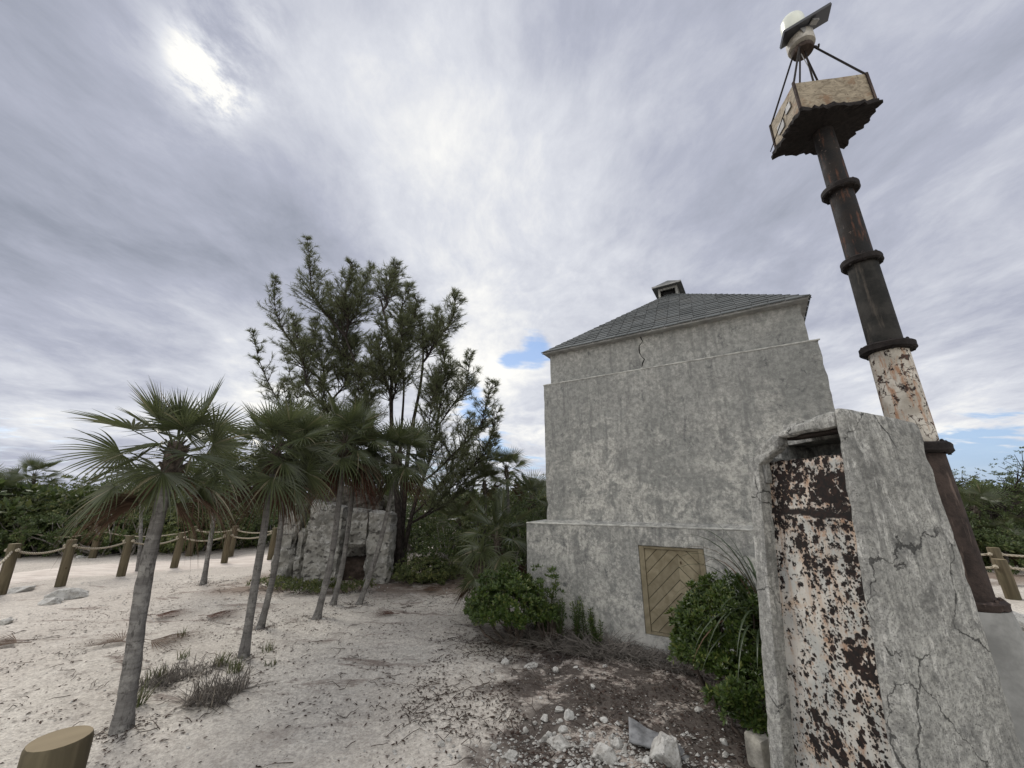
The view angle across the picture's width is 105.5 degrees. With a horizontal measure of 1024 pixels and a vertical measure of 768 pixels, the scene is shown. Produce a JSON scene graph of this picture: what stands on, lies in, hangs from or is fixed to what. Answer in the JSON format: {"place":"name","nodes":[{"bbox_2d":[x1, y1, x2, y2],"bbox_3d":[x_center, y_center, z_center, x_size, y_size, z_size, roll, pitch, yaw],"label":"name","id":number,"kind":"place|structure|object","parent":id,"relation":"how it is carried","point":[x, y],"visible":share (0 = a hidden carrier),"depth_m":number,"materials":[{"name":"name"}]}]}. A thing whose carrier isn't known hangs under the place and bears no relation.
{"place":"outdoors","nodes":[
{"label":"outdoors","id":0,"kind":"place"},
{"bbox_2d":[0,501,1023,767],"bbox_3d":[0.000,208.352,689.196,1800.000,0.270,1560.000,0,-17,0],"label":"ground","id":1,"kind":"structure","parent":0,"point":[228,733],"depth_m":3.57,"materials":[{"name":"sand"}]},
{"bbox_2d":[0,618,14,624],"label":"limestone rock","id":2,"kind":"object","parent":1,"relation":"on","point":[6,621],"visible":0.91,"depth_m":5.26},
{"bbox_2d":[0,633,30,645],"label":"fallen frond","id":3,"kind":"object","parent":1,"relation":"on","point":[4,642],"visible":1,"depth_m":4.52,"materials":[{"name":"brown plant"}]},
{"bbox_2d":[0,464,33,522],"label":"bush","id":4,"kind":"object","parent":1,"relation":"on","point":[12,479],"visible":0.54,"depth_m":12.71,"materials":[{"name":"green plant"}]},
{"bbox_2d":[7,585,35,593],"bbox_3d":[-9.102,3.805,7.180,0.379,0.111,0.538,-3,-10,-7],"label":"limestone rock","id":5,"kind":"object","parent":1,"relation":"on","point":[19,589],"visible":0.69,"depth_m":7.14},
{"bbox_2d":[0,506,50,554],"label":"thicket bush","id":6,"kind":"object","parent":1,"relation":"on","point":[12,524],"visible":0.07,"depth_m":11.84,"materials":[{"name":"green plant"}]},
{"bbox_2d":[0,453,65,499],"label":"fan palm","id":7,"kind":"object","parent":1,"relation":"on","point":[32,463],"visible":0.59,"depth_m":13.62,"materials":[{"name":"green plant"}]},
{"bbox_2d":[0,473,77,522],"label":"thicket bush","id":8,"kind":"object","parent":1,"relation":"on","point":[20,491],"visible":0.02,"depth_m":13.30,"materials":[{"name":"green plant"}]},
{"bbox_2d":[37,597,65,604],"bbox_3d":[-7.475,3.537,6.304,0.297,0.166,0.308,8,-13,-29],"label":"limestone rock","id":9,"kind":"object","parent":1,"relation":"on","point":[52,601],"visible":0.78,"depth_m":6.26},
{"bbox_2d":[20,509,89,555],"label":"dead branch","id":10,"kind":"object","parent":1,"relation":"on","point":[61,552],"visible":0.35,"depth_m":11.55,"materials":[{"name":"brown wood"}]},
{"bbox_2d":[17,725,93,767],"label":"wooden post","id":11,"kind":"object","parent":1,"relation":"on","point":[69,747],"visible":1,"depth_m":1.24,"materials":[{"name":"wood"}]},
{"bbox_2d":[0,500,120,556],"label":"thicket bush","id":12,"kind":"object","parent":1,"relation":"on","point":[29,530],"visible":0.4,"depth_m":11.46,"materials":[{"name":"green plant"}]},
{"bbox_2d":[0,474,130,551],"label":"thicket bush","id":13,"kind":"object","parent":1,"relation":"on","point":[49,510],"visible":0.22,"depth_m":12.26,"materials":[{"name":"green plant"}]},
{"bbox_2d":[44,587,88,599],"bbox_3d":[-7.642,3.629,6.680,0.410,0.266,0.546,-2,-19,40],"label":"limestone rock","id":14,"kind":"object","parent":1,"relation":"on","point":[71,593],"visible":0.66,"depth_m":6.61,"materials":[{"name":"stone"}]},
{"bbox_2d":[55,630,126,650],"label":"fallen frond","id":15,"kind":"object","parent":1,"relation":"on","point":[113,637],"visible":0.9,"depth_m":4.53,"materials":[{"name":"brown plant"}]},
{"bbox_2d":[56,518,135,555],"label":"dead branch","id":16,"kind":"object","parent":1,"relation":"on","point":[103,553],"visible":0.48,"depth_m":11.72,"materials":[{"name":"brown wood"}]},
{"bbox_2d":[33,502,182,555],"bbox_3d":[-12.625,4.606,12.737,3.704,1.856,3.752,5,-17,-16],"label":"thicket bush","id":17,"kind":"object","parent":1,"relation":"on","point":[105,542],"visible":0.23,"depth_m":11.65,"materials":[{"name":"green plant"}]},
{"bbox_2d":[36,469,183,549],"bbox_3d":[-14.386,4.380,14.034,5.349,3.056,3.630,0,-17,0],"label":"thicket bush","id":18,"kind":"object","parent":1,"relation":"on","point":[77,478],"visible":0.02,"depth_m":13.41,"materials":[{"name":"green plant"}]},
{"bbox_2d":[110,507,145,554],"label":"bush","id":19,"kind":"object","parent":1,"relation":"on","point":[134,548],"visible":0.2,"depth_m":11.98,"materials":[{"name":"green plant"}]},
{"bbox_2d":[115,457,154,571],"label":"fan palm","id":20,"kind":"object","parent":1,"relation":"on","point":[140,540],"visible":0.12,"depth_m":9.41,"materials":[{"name":"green plant"}]},
{"bbox_2d":[113,671,164,707],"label":"grass tuft","id":21,"kind":"object","parent":1,"relation":"on","point":[140,698],"visible":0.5,"depth_m":3.23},
{"bbox_2d":[0,528,277,594],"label":"rope fence","id":22,"kind":"object","parent":1,"relation":"on","point":[9,560],"visible":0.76,"depth_m":7.98,"materials":[{"name":"wood"}]},
{"bbox_2d":[6,526,271,557],"bbox_3d":[-12.706,4.778,11.554,11.099,1.076,0.769,2,-17,-5],"label":"rope fence","id":23,"kind":"object","parent":1,"relation":"on","point":[92,554],"visible":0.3,"depth_m":11.74,"materials":[{"name":"wood"}]},
{"bbox_2d":[44,377,262,736],"bbox_3d":[-3.042,1.281,3.297,1.452,2.845,1.465,0,-17,0],"label":"fan palm","id":24,"kind":"object","parent":1,"relation":"on","point":[157,484],"visible":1,"depth_m":3.28,"materials":[{"name":"green plant"}]},
{"bbox_2d":[145,662,170,680],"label":"grass tuft","id":25,"kind":"object","parent":1,"relation":"on","point":[156,671],"visible":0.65,"depth_m":3.68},
{"bbox_2d":[99,482,233,552],"bbox_3d":[-11.789,4.307,13.554,3.920,2.932,3.625,-8,-18,24],"label":"thicket bush","id":26,"kind":"object","parent":1,"relation":"on","point":[166,519],"visible":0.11,"depth_m":12.42,"materials":[{"name":"green plant"}]},
{"bbox_2d":[139,658,200,692],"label":"dead grass clump","id":27,"kind":"object","parent":1,"relation":"on","point":[178,675],"visible":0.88,"depth_m":3.58,"materials":[{"name":"plant"}]},
{"bbox_2d":[150,607,195,618],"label":"fallen frond","id":28,"kind":"object","parent":1,"relation":"on","point":[173,612],"visible":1,"depth_m":5.74,"materials":[{"name":"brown plant"}]},
{"bbox_2d":[144,628,208,651],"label":"fallen frond","id":29,"kind":"object","parent":1,"relation":"on","point":[167,638],"visible":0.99,"depth_m":4.59,"materials":[{"name":"brown plant"}]},
{"bbox_2d":[131,508,259,554],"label":"thicket bush","id":30,"kind":"object","parent":1,"relation":"on","point":[172,544],"visible":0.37,"depth_m":12.19,"materials":[{"name":"green plant"}]},
{"bbox_2d":[151,651,241,684],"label":"dead grass clump","id":31,"kind":"object","parent":1,"relation":"on","point":[205,665],"visible":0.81,"depth_m":3.84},
{"bbox_2d":[153,658,279,714],"bbox_3d":[-2.559,2.556,3.349,0.856,0.241,0.820,0,-17,0],"label":"dead grass clump","id":32,"kind":"object","parent":1,"relation":"on","point":[206,690],"visible":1,"depth_m":3.30,"materials":[{"name":"plant"}]},
{"bbox_2d":[188,432,247,584],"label":"fan palm","id":33,"kind":"object","parent":1,"relation":"on","point":[204,578],"visible":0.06,"depth_m":7.84,"materials":[{"name":"green plant"}]},
{"bbox_2d":[198,607,244,619],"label":"fallen frond","id":34,"kind":"object","parent":1,"relation":"on","point":[215,614],"visible":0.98,"depth_m":5.66,"materials":[{"name":"brown plant"}]},
{"bbox_2d":[165,495,279,550],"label":"thicket bush","id":35,"kind":"object","parent":1,"relation":"on","point":[239,540],"visible":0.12,"depth_m":13.41,"materials":[{"name":"green plant"}]},
{"bbox_2d":[211,649,233,666],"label":"grass tuft","id":36,"kind":"object","parent":1,"relation":"on","point":[222,658],"visible":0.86,"depth_m":3.99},
{"bbox_2d":[222,653,251,673],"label":"grass tuft","id":37,"kind":"object","parent":1,"relation":"on","point":[237,667],"visible":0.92,"depth_m":3.80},
{"bbox_2d":[198,496,309,548],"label":"thicket bush","id":38,"kind":"object","parent":1,"relation":"on","point":[253,542],"visible":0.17,"depth_m":13.65,"materials":[{"name":"green plant"}]},
{"bbox_2d":[191,392,343,658],"bbox_3d":[-2.984,1.542,4.647,1.751,3.108,1.614,0,-17,0],"label":"fan palm","id":39,"kind":"object","parent":1,"relation":"on","point":[288,490],"visible":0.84,"depth_m":4.67,"materials":[{"name":"green plant"}]},
{"bbox_2d":[259,638,279,652],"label":"grass tuft","id":40,"kind":"object","parent":1,"relation":"on","point":[268,647],"visible":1,"depth_m":4.36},
{"bbox_2d":[246,570,297,588],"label":"creeper","id":41,"kind":"object","parent":1,"relation":"on","point":[282,579],"visible":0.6,"depth_m":7.35,"materials":[{"name":"green plant"}]},
{"bbox_2d":[240,406,338,629],"bbox_3d":[-3.299,1.790,5.577,1.406,3.180,1.390,16,-23,-42],"label":"fan palm","id":42,"kind":"object","parent":1,"relation":"on","point":[261,623],"visible":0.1,"depth_m":5.40,"materials":[{"name":"green plant"}]},
{"bbox_2d":[274,577,321,594],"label":"creeper","id":43,"kind":"object","parent":1,"relation":"on","point":[290,586],"visible":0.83,"depth_m":6.94,"materials":[{"name":"green plant"}]},
{"bbox_2d":[297,576,341,593],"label":"creeper","id":44,"kind":"object","parent":1,"relation":"on","point":[318,584],"visible":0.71,"depth_m":6.87,"materials":[{"name":"green plant"}]},
{"bbox_2d":[271,485,396,583],"bbox_3d":[-3.716,3.367,9.014,2.427,2.241,2.156,0,-17,0],"label":"stone ruin","id":45,"kind":"object","parent":1,"relation":"on","point":[305,557],"visible":0.67,"depth_m":8.13,"materials":[{"name":"stone"}]},
{"bbox_2d":[305,392,398,619],"bbox_3d":[-2.671,1.800,6.061,1.590,3.414,1.572,-5,-17,17],"label":"fan palm","id":46,"kind":"object","parent":1,"relation":"on","point":[347,421],"visible":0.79,"depth_m":6.04,"materials":[{"name":"green plant"}]},
{"bbox_2d":[334,576,376,593],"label":"creeper","id":47,"kind":"object","parent":1,"relation":"on","point":[344,586],"visible":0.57,"depth_m":7.06,"materials":[{"name":"green plant"}]},
{"bbox_2d":[322,417,392,604],"bbox_3d":[-2.781,2.114,6.710,1.488,3.190,1.542,0,-17,0],"label":"fan palm","id":48,"kind":"object","parent":1,"relation":"on","point":[334,600],"visible":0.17,"depth_m":6.54,"materials":[{"name":"green plant"}]},
{"bbox_2d":[4,571,744,767],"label":"pebbles","id":49,"kind":"object","parent":1,"relation":"on","point":[624,752],"visible":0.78,"depth_m":2.62,"materials":[{"name":"stone"}]},
{"bbox_2d":[243,234,505,573],"bbox_3d":[-3.950,-0.054,10.461,7.679,9.723,3.272,0,-17,0],"label":"casuarina tree","id":50,"kind":"object","parent":1,"relation":"on","point":[344,307],"visible":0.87,"depth_m":10.23,"materials":[{"name":"green plant"}]},
{"bbox_2d":[0,576,765,767],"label":"leaf litter","id":51,"kind":"object","parent":1,"relation":"on","point":[455,757],"visible":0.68,"depth_m":3.27,"materials":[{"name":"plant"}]},
{"bbox_2d":[348,415,438,604],"bbox_3d":[-2.069,2.103,6.725,1.636,3.264,1.631,0,-17,0],"label":"fan palm","id":52,"kind":"object","parent":1,"relation":"on","point":[404,437],"visible":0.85,"depth_m":6.73,"materials":[{"name":"green plant"}]},
{"bbox_2d":[388,554,462,584],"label":"thicket bush","id":53,"kind":"object","parent":1,"relation":"on","point":[427,575],"visible":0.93,"depth_m":7.90,"materials":[{"name":"green plant"}]},
{"bbox_2d":[405,498,454,552],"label":"thicket bush","id":54,"kind":"object","parent":1,"relation":"on","point":[417,528],"visible":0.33,"depth_m":12.20,"materials":[{"name":"green plant"}]},
{"bbox_2d":[416,585,443,591],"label":"fallen frond","id":55,"kind":"object","parent":1,"relation":"on","point":[429,588],"visible":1,"depth_m":7.27,"materials":[{"name":"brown plant"}]},
{"bbox_2d":[403,519,473,578],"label":"thicket bush","id":56,"kind":"object","parent":1,"relation":"on","point":[436,544],"visible":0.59,"depth_m":8.66,"materials":[{"name":"green plant"}]},
{"bbox_2d":[410,488,488,547],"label":"thicket bush","id":57,"kind":"object","parent":1,"relation":"on","point":[462,526],"visible":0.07,"depth_m":12.63,"materials":[{"name":"green plant"}]},
{"bbox_2d":[434,497,482,553],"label":"fan palm","id":58,"kind":"object","parent":1,"relation":"on","point":[457,510],"visible":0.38,"depth_m":9.51,"materials":[{"name":"green plant"}]},
{"bbox_2d":[447,534,505,624],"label":"fan palm","id":59,"kind":"object","parent":1,"relation":"on","point":[469,585],"visible":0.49,"depth_m":5.41,"materials":[{"name":"green plant"}]},
{"bbox_2d":[440,495,519,580],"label":"thicket bush","id":60,"kind":"object","parent":1,"relation":"on","point":[479,526],"visible":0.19,"depth_m":8.55,"materials":[{"name":"green plant"}]},
{"bbox_2d":[462,455,511,533],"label":"fan palm","id":61,"kind":"object","parent":1,"relation":"on","point":[484,467],"visible":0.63,"depth_m":10.08,"materials":[{"name":"green plant"}]},
{"bbox_2d":[453,482,538,618],"bbox_3d":[-0.171,2.544,5.910,1.528,2.072,1.496,0,-17,0],"label":"fan palm","id":62,"kind":"object","parent":1,"relation":"on","point":[499,514],"visible":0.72,"depth_m":5.83,"materials":[{"name":"green plant"}]},
{"bbox_2d":[477,445,529,523],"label":"fan palm","id":63,"kind":"object","parent":1,"relation":"on","point":[509,457],"visible":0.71,"depth_m":10.66,"materials":[{"name":"green plant"}]},
{"bbox_2d":[464,480,545,541],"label":"thicket bush","id":64,"kind":"object","parent":1,"relation":"on","point":[488,509],"visible":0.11,"depth_m":11.68,"materials":[{"name":"green plant"}]},
{"bbox_2d":[476,513,535,578],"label":"thicket bush","id":65,"kind":"object","parent":1,"relation":"on","point":[506,535],"visible":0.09,"depth_m":7.78,"materials":[{"name":"green plant"}]},
{"bbox_2d":[503,749,517,761],"bbox_3d":[0.005,2.428,2.537,0.108,0.079,0.073,6,-24,-38],"label":"limestone rock","id":66,"kind":"object","parent":1,"relation":"on","point":[510,755],"visible":0.87,"depth_m":2.52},
{"bbox_2d":[462,558,559,646],"bbox_3d":[-0.012,2.642,4.693,1.160,0.980,1.041,0,-17,0],"label":"shrub","id":67,"kind":"object","parent":1,"relation":"on","point":[506,582],"visible":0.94,"depth_m":4.47,"materials":[{"name":"green plant"}]},
{"bbox_2d":[0,478,1023,550],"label":"distant scrub","id":68,"kind":"object","parent":1,"relation":"on","point":[31,491],"visible":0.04,"depth_m":12.44,"materials":[{"name":"green plant"}]},
{"bbox_2d":[490,484,546,534],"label":"thicket bush","id":69,"kind":"object","parent":1,"relation":"on","point":[512,491],"visible":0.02,"depth_m":11.33,"materials":[{"name":"green plant"}]},
{"bbox_2d":[501,490,545,577],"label":"thicket bush","id":70,"kind":"object","parent":1,"relation":"on","point":[513,548],"visible":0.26,"depth_m":7.56,"materials":[{"name":"green plant"}]},
{"bbox_2d":[508,469,547,537],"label":"fan palm","id":71,"kind":"object","parent":1,"relation":"on","point":[532,484],"visible":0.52,"depth_m":9.10,"materials":[{"name":"green plant"}]},
{"bbox_2d":[524,662,537,669],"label":"limestone rock","id":72,"kind":"object","parent":1,"relation":"on","point":[533,664],"visible":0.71,"depth_m":3.87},
{"bbox_2d":[529,564,571,644],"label":"shrub","id":73,"kind":"object","parent":1,"relation":"on","point":[541,591],"visible":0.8,"depth_m":4.56,"materials":[{"name":"green plant"}]},
{"bbox_2d":[551,593,565,639],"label":"seedling","id":74,"kind":"object","parent":1,"relation":"on","point":[560,622],"visible":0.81,"depth_m":4.49,"materials":[{"name":"green plant"}]},
{"bbox_2d":[547,734,570,750],"bbox_3d":[0.324,2.442,2.644,0.152,0.094,0.165,17,-13,-38],"label":"limestone rock","id":75,"kind":"object","parent":1,"relation":"on","point":[559,742],"visible":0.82,"depth_m":2.61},
{"bbox_2d":[558,725,567,732],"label":"limestone rock","id":76,"kind":"object","parent":1,"relation":"on","point":[562,728],"visible":0.96,"depth_m":2.79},
{"bbox_2d":[564,709,574,720],"bbox_3d":[0.431,2.535,2.963,0.098,0.097,0.084,8,-19,-26],"label":"limestone rock","id":77,"kind":"object","parent":1,"relation":"on","point":[569,714],"visible":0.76,"depth_m":2.95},
{"bbox_2d":[569,596,583,635],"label":"seedling","id":78,"kind":"object","parent":1,"relation":"on","point":[577,605],"visible":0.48,"depth_m":4.63,"materials":[{"name":"green plant"}]},
{"bbox_2d":[573,606,586,640],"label":"seedling","id":79,"kind":"object","parent":1,"relation":"on","point":[577,625],"visible":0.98,"depth_m":4.45,"materials":[{"name":"green plant"}]},
{"bbox_2d":[579,603,595,637],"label":"seedling","id":80,"kind":"object","parent":1,"relation":"on","point":[591,615],"visible":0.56,"depth_m":4.51,"materials":[{"name":"green plant"}]},
{"bbox_2d":[587,617,603,647],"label":"seedling","id":81,"kind":"object","parent":1,"relation":"on","point":[594,633],"visible":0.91,"depth_m":4.30,"materials":[{"name":"green plant"}]},
{"bbox_2d":[594,742,616,765],"bbox_3d":[0.595,2.394,2.499,0.151,0.120,0.096,-15,-22,41],"label":"limestone rock","id":82,"kind":"object","parent":1,"relation":"on","point":[605,753],"visible":0.77,"depth_m":2.48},
{"bbox_2d":[477,619,746,685],"bbox_3d":[1.072,2.793,4.240,3.114,0.313,1.061,-9,-19,27],"label":"dry brush","id":83,"kind":"object","parent":1,"relation":"on","point":[570,643],"visible":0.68,"depth_m":4.18,"materials":[{"name":"plant"}]},
{"bbox_2d":[610,737,623,749],"bbox_3d":[0.711,2.444,2.627,0.086,0.091,0.082,-12,-20,34],"label":"limestone rock","id":84,"kind":"object","parent":1,"relation":"on","point":[617,743],"visible":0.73,"depth_m":2.62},
{"bbox_2d":[628,717,689,759],"bbox_3d":[1.018,2.443,2.666,0.422,0.098,0.187,1,-10,15],"label":"debris sheet","id":85,"kind":"object","parent":1,"relation":"on","point":[641,735],"visible":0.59,"depth_m":2.68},
{"bbox_2d":[649,731,681,767],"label":"limestone rock","id":86,"kind":"object","parent":1,"relation":"on","point":[664,749],"visible":0.92,"depth_m":2.50,"materials":[{"name":"stone"}]},
{"bbox_2d":[526,280,834,653],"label":"blockhouse","id":87,"kind":"structure","parent":1,"relation":"on","point":[671,409],"depth_m":4.75,"materials":[{"name":"grey concrete"}]},
{"bbox_2d":[644,548,701,633],"bbox_3d":[1.797,2.284,4.289,0.574,0.842,0.033,-10,-19,30],"label":"hatch door","id":88,"kind":"structure","parent":87,"relation":"in","point":[688,572],"depth_m":4.32,"materials":[{"name":"brown wood"}]},
{"bbox_2d":[663,569,765,715],"bbox_3d":[1.796,2.136,3.241,1.035,1.108,0.999,0,-17,0],"label":"shrub","id":89,"kind":"object","parent":1,"relation":"on","point":[687,621],"visible":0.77,"depth_m":3.12,"materials":[{"name":"green plant"}]},
{"bbox_2d":[677,530,759,675],"bbox_3d":[2.038,1.863,3.073,1.390,1.533,1.630,-6,-18,18],"label":"strap leaved plant","id":90,"kind":"object","parent":1,"relation":"on","point":[744,598],"visible":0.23,"depth_m":3.14,"materials":[{"name":"green plant"}]},
{"bbox_2d":[698,643,767,742],"bbox_3d":[1.711,2.206,2.711,0.748,0.661,0.534,0,-17,0],"label":"shrub","id":91,"kind":"object","parent":1,"relation":"on","point":[734,694],"visible":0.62,"depth_m":2.64,"materials":[{"name":"green plant"}]},
{"bbox_2d":[744,728,770,767],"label":"concrete block","id":92,"kind":"object","parent":1,"relation":"on","point":[757,750],"depth_m":2.44,"materials":[{"name":"concrete"}]},
{"bbox_2d":[748,408,1023,767],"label":"concrete store","id":93,"kind":"structure","parent":1,"relation":"on","point":[875,652],"depth_m":1.87,"materials":[{"name":"concrete"}]},
{"bbox_2d":[769,453,892,767],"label":"steel door","id":94,"kind":"structure","parent":93,"relation":"in","point":[838,719],"depth_m":1.98,"materials":[{"name":"metal"}]},
{"bbox_2d":[769,2,1023,752],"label":"light beacon","id":95,"kind":"object","parent":1,"relation":"on","point":[824,120],"visible":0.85,"depth_m":3.87,"materials":[{"name":"brown metal"}]},
{"bbox_2d":[952,466,986,490],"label":"open tree","id":96,"kind":"object","parent":1,"relation":"on","point":[962,481],"visible":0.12,"depth_m":10.65,"materials":[{"name":"green plant"}]},
{"bbox_2d":[956,475,1023,529],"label":"thicket bush","id":97,"kind":"object","parent":1,"relation":"on","point":[994,494],"visible":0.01,"depth_m":10.47,"materials":[{"name":"green plant"}]},
{"bbox_2d":[958,479,1023,558],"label":"fan palm","id":98,"kind":"object","parent":1,"relation":"on","point":[967,495],"visible":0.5,"depth_m":8.64,"materials":[{"name":"green plant"}]},
{"bbox_2d":[959,446,1023,519],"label":"open tree","id":99,"kind":"object","parent":1,"relation":"on","point":[1013,489],"visible":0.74,"depth_m":8.83,"materials":[{"name":"green plant"}]},
{"bbox_2d":[964,485,1023,563],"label":"thicket bush","id":100,"kind":"object","parent":1,"relation":"on","point":[1016,513],"visible":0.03,"depth_m":9.26,"materials":[{"name":"green plant"}]},
{"bbox_2d":[967,511,1023,574],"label":"thicket bush","id":101,"kind":"object","parent":1,"relation":"on","point":[991,540],"visible":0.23,"depth_m":8.06,"materials":[{"name":"green plant"}]},
{"bbox_2d":[975,513,1023,567],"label":"fan palm","id":102,"kind":"object","parent":1,"relation":"on","point":[994,524],"visible":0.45,"depth_m":8.24,"materials":[{"name":"green plant"}]},
{"bbox_2d":[981,547,1023,584],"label":"rope fence","id":103,"kind":"object","parent":1,"relation":"on","point":[995,552],"visible":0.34,"depth_m":7.07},
{"bbox_2d":[985,558,1023,599],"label":"rope fence","id":104,"kind":"object","parent":1,"relation":"on","point":[1005,576],"visible":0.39,"depth_m":6.10,"materials":[{"name":"wood"}]},
{"bbox_2d":[1012,611,1023,629],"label":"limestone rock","id":105,"kind":"object","parent":1,"relation":"on","point":[1019,617],"visible":0.12,"depth_m":5.00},
{"bbox_2d":[0,0,1023,493],"label":"sky","id":106,"kind":"structure","parent":0,"point":[555,164],"materials":[{"name":"grey"}]},
{"bbox_2d":[10,550,1023,583],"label":"path","id":107,"kind":"structure","parent":0,"point":[84,571],"depth_m":9.51,"materials":[{"name":"sand"}]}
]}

